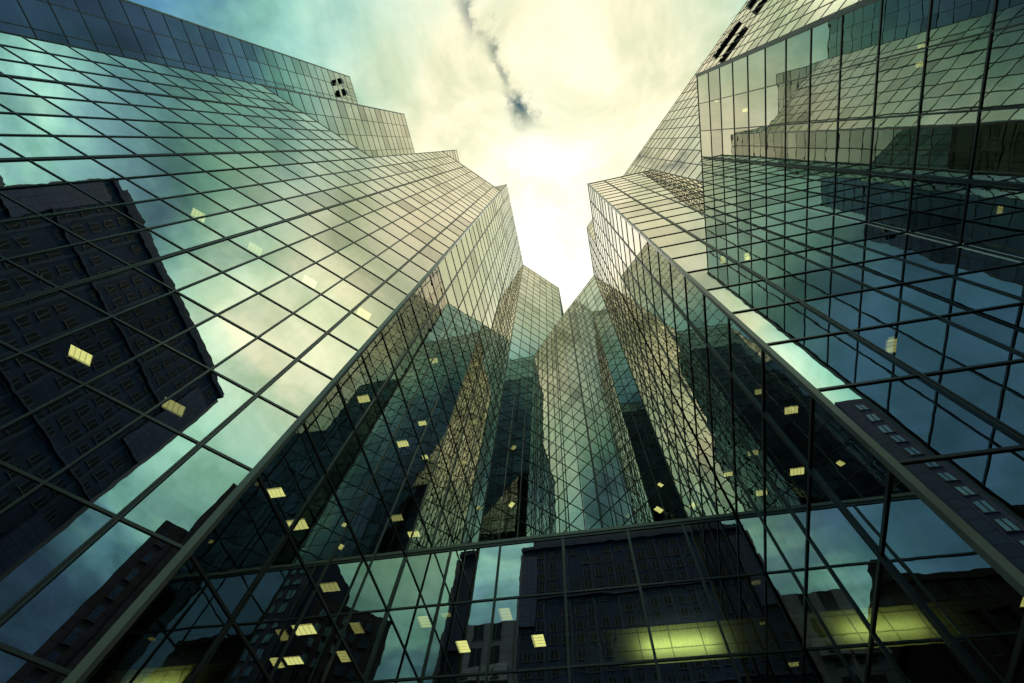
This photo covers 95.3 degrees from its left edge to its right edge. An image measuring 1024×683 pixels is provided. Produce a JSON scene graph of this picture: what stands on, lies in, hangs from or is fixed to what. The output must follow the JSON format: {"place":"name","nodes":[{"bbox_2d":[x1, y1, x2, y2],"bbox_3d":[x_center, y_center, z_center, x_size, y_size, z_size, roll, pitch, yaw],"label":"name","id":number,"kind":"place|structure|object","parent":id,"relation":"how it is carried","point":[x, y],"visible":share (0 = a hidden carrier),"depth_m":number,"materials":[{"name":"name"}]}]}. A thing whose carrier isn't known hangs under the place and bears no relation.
{"place":"outdoors","nodes":[
{"label":"outdoors","id":0,"kind":"place"},
{"bbox_2d":[128,0,746,312],"label":"sky","id":1,"kind":"structure","parent":0,"point":[545,100],"materials":[{"name":"white"}]},
{"label":"plaza ground","id":2,"kind":"structure","parent":0,"visible":0},
{"bbox_2d":[0,0,522,682],"bbox_3d":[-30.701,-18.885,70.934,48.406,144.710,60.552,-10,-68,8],"label":"glass tower","id":3,"kind":"structure","parent":2,"relation":"on","point":[258,304],"depth_m":23.86,"materials":[{"name":"glass"}]},
{"bbox_2d":[337,78,353,86],"bbox_3d":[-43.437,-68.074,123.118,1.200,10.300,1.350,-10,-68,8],"label":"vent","id":4,"kind":"object","parent":3,"relation":"hanging from","point":[340,80],"visible":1,"depth_m":118.70,"materials":[{"name":"metal"}]},
{"bbox_2d":[341,88,357,97],"bbox_3d":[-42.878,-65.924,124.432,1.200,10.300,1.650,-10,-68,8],"label":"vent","id":5,"kind":"object","parent":3,"relation":"hanging from","point":[344,92],"visible":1,"depth_m":120.00,"materials":[{"name":"metal"}]},
{"bbox_2d":[478,265,585,541],"bbox_3d":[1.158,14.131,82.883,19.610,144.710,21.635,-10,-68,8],"label":"glass tower","id":6,"kind":"structure","parent":2,"relation":"on","point":[533,486],"depth_m":66.46,"materials":[{"name":"glass"}]},
{"bbox_2d":[364,513,819,682],"bbox_3d":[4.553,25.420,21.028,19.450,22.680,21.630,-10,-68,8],"label":"glass podium","id":7,"kind":"object","parent":2,"relation":"on","point":[689,600],"visible":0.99,"depth_m":22.70,"materials":[{"name":"glass"}]},
{"bbox_2d":[562,275,686,529],"bbox_3d":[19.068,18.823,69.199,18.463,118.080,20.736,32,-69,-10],"label":"glass tower","id":8,"kind":"structure","parent":2,"relation":"on","point":[625,478],"depth_m":63.20,"materials":[{"name":"glass"}]},
{"bbox_2d":[586,0,1023,682],"bbox_3d":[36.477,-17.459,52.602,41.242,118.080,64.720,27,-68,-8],"label":"glass tower","id":9,"kind":"structure","parent":2,"relation":"on","point":[806,236],"depth_m":21.02,"materials":[{"name":"glass"}]},
{"bbox_2d":[700,21,741,63],"bbox_3d":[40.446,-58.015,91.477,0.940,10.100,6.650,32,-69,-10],"label":"facade vents","id":10,"kind":"object","parent":9,"relation":"hanging from","point":[726,41],"visible":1,"depth_m":87.00,"materials":[{"name":"metal"}]},
{"bbox_2d":[730,0,756,18],"bbox_3d":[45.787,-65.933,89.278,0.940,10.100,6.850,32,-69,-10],"label":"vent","id":11,"kind":"object","parent":9,"relation":"hanging from","point":[750,4],"visible":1,"depth_m":85.78,"materials":[{"name":"metal"}]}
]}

